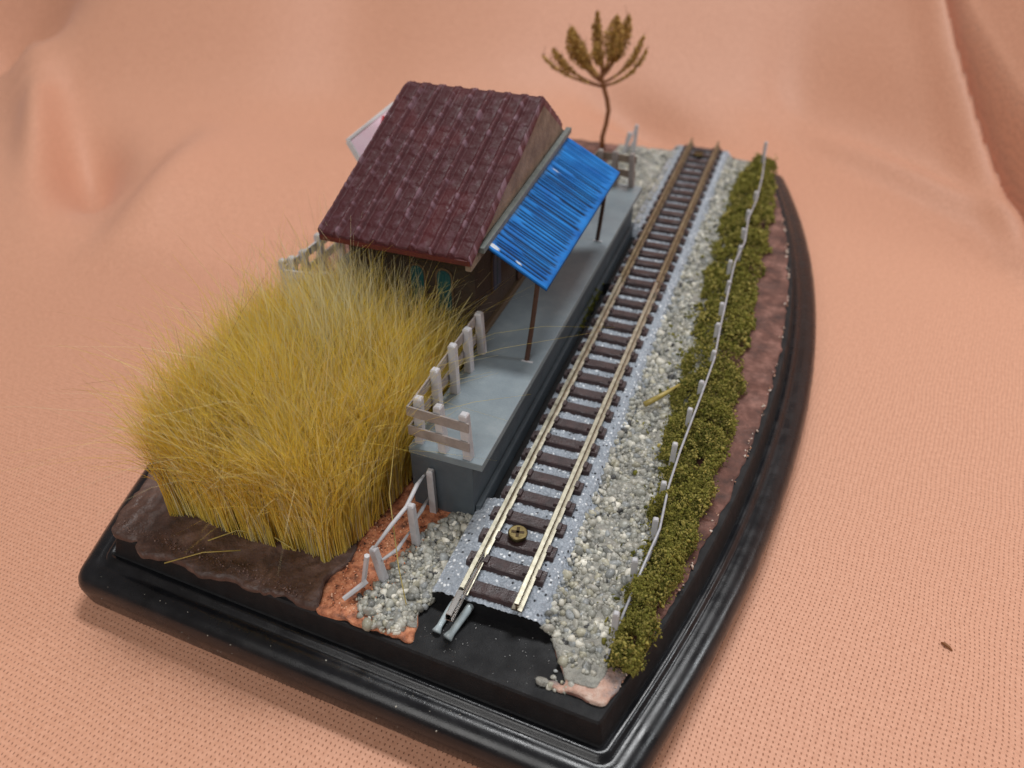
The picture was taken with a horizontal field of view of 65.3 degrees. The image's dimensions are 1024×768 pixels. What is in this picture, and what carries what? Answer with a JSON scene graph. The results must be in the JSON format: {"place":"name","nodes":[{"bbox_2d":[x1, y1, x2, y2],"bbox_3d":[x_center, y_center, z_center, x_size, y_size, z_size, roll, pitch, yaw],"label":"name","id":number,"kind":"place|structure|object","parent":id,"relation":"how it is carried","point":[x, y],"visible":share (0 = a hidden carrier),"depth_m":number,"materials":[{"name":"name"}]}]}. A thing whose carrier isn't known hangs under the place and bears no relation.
{"place":"outdoors","nodes":[
{"label":"outdoors","id":0,"kind":"place"},
{"bbox_2d":[111,467,388,610],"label":"clay ground","id":1,"kind":"structure","parent":0,"point":[147,509],"depth_m":14.33,"materials":[{"name":"brown soil"}]},
{"bbox_2d":[164,550,240,563],"bbox_3d":[-5.472,3.036,14.156,1.324,0.111,0.080,-6,38,-7],"label":"loose hair","id":2,"kind":"object","parent":1,"relation":"on","point":[200,553],"visible":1,"depth_m":14.14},
{"bbox_2d":[208,530,295,550],"bbox_3d":[-4.602,2.787,14.331,1.728,0.151,0.318,7,38,9],"label":"loose hair","id":3,"kind":"object","parent":1,"relation":"on","point":[250,531],"visible":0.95,"depth_m":14.41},
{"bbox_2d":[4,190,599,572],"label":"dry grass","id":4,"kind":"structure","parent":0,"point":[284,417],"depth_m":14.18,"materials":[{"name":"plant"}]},
{"bbox_2d":[0,0,1023,767],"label":"backdrop cloth","id":5,"kind":"object","parent":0,"point":[142,142],"visible":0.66,"depth_m":24.30,"materials":[{"name":"orange fabric"}]},
{"bbox_2d":[78,174,815,767],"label":"display base","id":6,"kind":"object","parent":5,"relation":"on","point":[494,694],"visible":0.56,"depth_m":13.41,"materials":[{"name":"black plastic"}]},
{"bbox_2d":[316,481,450,642],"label":"orange earth","id":7,"kind":"structure","parent":6,"relation":"on","point":[327,608],"depth_m":14.19,"materials":[{"name":"orange soil"}]},
{"bbox_2d":[342,468,437,600],"bbox_3d":[-2.032,2.653,14.004,0.406,1.198,2.628,20,42,24],"label":"leaning fence","id":8,"kind":"object","parent":7,"relation":"on","point":[375,553],"visible":0.94,"depth_m":13.94,"materials":[{"name":"grey plastic"}]},
{"bbox_2d":[101,219,789,731],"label":"dust specks","id":9,"kind":"object","parent":6,"relation":"on","point":[399,539],"visible":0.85,"depth_m":14.26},
{"bbox_2d":[432,276,671,641],"bbox_3d":[1.430,0.808,16.948,2.200,0.700,11.441,13,39,16],"label":"track section","id":10,"kind":"object","parent":6,"relation":"on","point":[513,550],"visible":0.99,"depth_m":15.26,"materials":[{"name":"black plastic"}]},
{"bbox_2d":[606,138,730,296],"bbox_3d":[5.135,-5.357,24.950,2.200,0.700,11.080,13,39,16],"label":"track section","id":11,"kind":"object","parent":6,"relation":"on","point":[666,229],"visible":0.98,"depth_m":24.21,"materials":[{"name":"grey gravel"}]},
{"bbox_2d":[941,642,952,650],"bbox_3d":[7.878,4.737,14.472,0.069,0.068,0.223,-31,47,-34],"label":"lint","id":12,"kind":"object","parent":5,"relation":"on","point":[946,645],"visible":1,"depth_m":14.46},
{"bbox_2d":[312,139,788,702],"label":"soil","id":13,"kind":"structure","parent":0,"point":[760,355],"depth_m":19.00,"materials":[{"name":"brown soil"}]},
{"bbox_2d":[278,233,345,293],"bbox_3d":[-4.288,-2.485,19.747,1.544,2.322,2.448,13,39,16],"label":"side fence","id":14,"kind":"object","parent":13,"relation":"on","point":[322,249],"visible":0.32,"depth_m":19.15,"materials":[{"name":"grey plastic"}]},
{"bbox_2d":[338,251,352,279],"bbox_3d":[-3.503,-1.967,18.352,0.830,3.196,0.130,13,39,16],"label":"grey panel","id":15,"kind":"object","parent":13,"relation":"on","point":[348,254],"visible":0.03,"depth_m":17.78,"materials":[{"name":"grey"}]},
{"bbox_2d":[346,102,392,161],"bbox_3d":[-3.131,-5.054,21.520,1.130,4.227,2.540,13,39,16],"label":"sign board","id":16,"kind":"object","parent":13,"relation":"on","point":[358,140],"visible":0.26,"depth_m":20.02,"materials":[{"name":"white plastic"}]},
{"bbox_2d":[409,183,641,514],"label":"platform","id":17,"kind":"structure","parent":13,"relation":"on","point":[473,484],"depth_m":16.79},
{"bbox_2d":[406,311,486,460],"bbox_3d":[-0.733,-0.120,15.234,1.216,1.156,3.318,13,39,16],"label":"platform fence","id":18,"kind":"object","parent":17,"relation":"on","point":[439,436],"visible":1,"depth_m":14.47,"materials":[{"name":"grey plastic"}]},
{"bbox_2d":[318,81,619,372],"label":"station house","id":19,"kind":"structure","parent":17,"relation":"on","point":[461,184],"depth_m":16.80,"materials":[{"name":"brown"}]},
{"bbox_2d":[408,262,427,306],"bbox_3d":[-1.967,-2.084,16.753,0.390,1.010,0.056,13,39,16],"label":"window","id":20,"kind":"structure","parent":19,"relation":"in","point":[421,280],"depth_m":16.67,"materials":[{"name":"teal glass"}]},
{"bbox_2d":[435,267,454,311],"bbox_3d":[-1.394,-1.957,16.586,0.390,1.010,0.056,13,39,16],"label":"window","id":21,"kind":"structure","parent":19,"relation":"in","point":[445,275],"depth_m":16.53,"materials":[{"name":"teal glass"}]},
{"bbox_2d":[491,253,500,292],"bbox_3d":[-0.333,-2.513,17.249,0.056,1.000,0.510,13,39,16],"label":"window","id":22,"kind":"structure","parent":19,"relation":"in","point":[495,260],"depth_m":17.23,"materials":[{"name":"grey glass"}]},
{"bbox_2d":[516,270,521,279],"bbox_3d":[0.216,-3.181,18.632,0.050,1.450,0.560,13,39,16],"label":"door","id":23,"kind":"structure","parent":19,"relation":"in","point":[518,275],"depth_m":18.83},
{"bbox_2d":[594,148,636,187],"bbox_3d":[2.475,-5.458,22.163,1.216,1.157,3.318,13,39,16],"label":"platform fence","id":24,"kind":"object","parent":17,"relation":"on","point":[615,156],"visible":0.38,"depth_m":23.17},
{"bbox_2d":[356,144,750,693],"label":"gravel","id":25,"kind":"structure","parent":13,"relation":"on","point":[444,536],"depth_m":14.82,"materials":[{"name":"grey gravel"}]},
{"bbox_2d":[389,428,406,604],"bbox_3d":[-2.011,2.240,13.801,0.207,1.738,2.537,-4,38,-5],"label":"loose hair","id":26,"kind":"object","parent":25,"relation":"on","point":[392,518],"visible":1,"depth_m":13.88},
{"bbox_2d":[643,383,680,406],"bbox_3d":[3.306,0.248,17.544,0.960,0.301,0.124,-17,41,-21],"label":"straw piece","id":27,"kind":"object","parent":25,"relation":"on","point":[648,402],"visible":1,"depth_m":17.48,"materials":[{"name":"yellow plant"}]},
{"bbox_2d":[542,6,647,150],"bbox_3d":[2.915,-10.724,28.293,3.758,4.944,1.206,13,39,16],"label":"dry tree","id":28,"kind":"object","parent":13,"relation":"on","point":[582,56],"visible":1,"depth_m":27.52,"materials":[{"name":"brown plant"}]},
{"bbox_2d":[622,124,638,153],"bbox_3d":[4.290,-8.859,29.019,0.526,1.117,0.209,2,38,2],"label":"leaning fence","id":29,"kind":"object","parent":13,"relation":"on","point":[626,148],"visible":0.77,"depth_m":28.99,"materials":[{"name":"grey plastic"}]},
{"bbox_2d":[578,152,778,678],"bbox_3d":[4.206,-2.092,20.476,4.388,0.817,21.419,13,39,16],"label":"moss hedge","id":30,"kind":"object","parent":13,"relation":"on","point":[664,571],"visible":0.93,"depth_m":16.93,"materials":[{"name":"plant"}]},
{"bbox_2d":[606,141,767,658],"bbox_3d":[5.197,-1.847,19.852,0.419,1.204,20.628,13,39,16],"label":"wire fence","id":31,"kind":"object","parent":13,"relation":"on","point":[616,622],"visible":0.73,"depth_m":16.30,"materials":[{"name":"white metal"}]},
{"bbox_2d":[549,665,625,706],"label":"plaster ground","id":32,"kind":"structure","parent":0,"point":[603,692],"depth_m":12.26,"materials":[{"name":"paint"}]}
]}

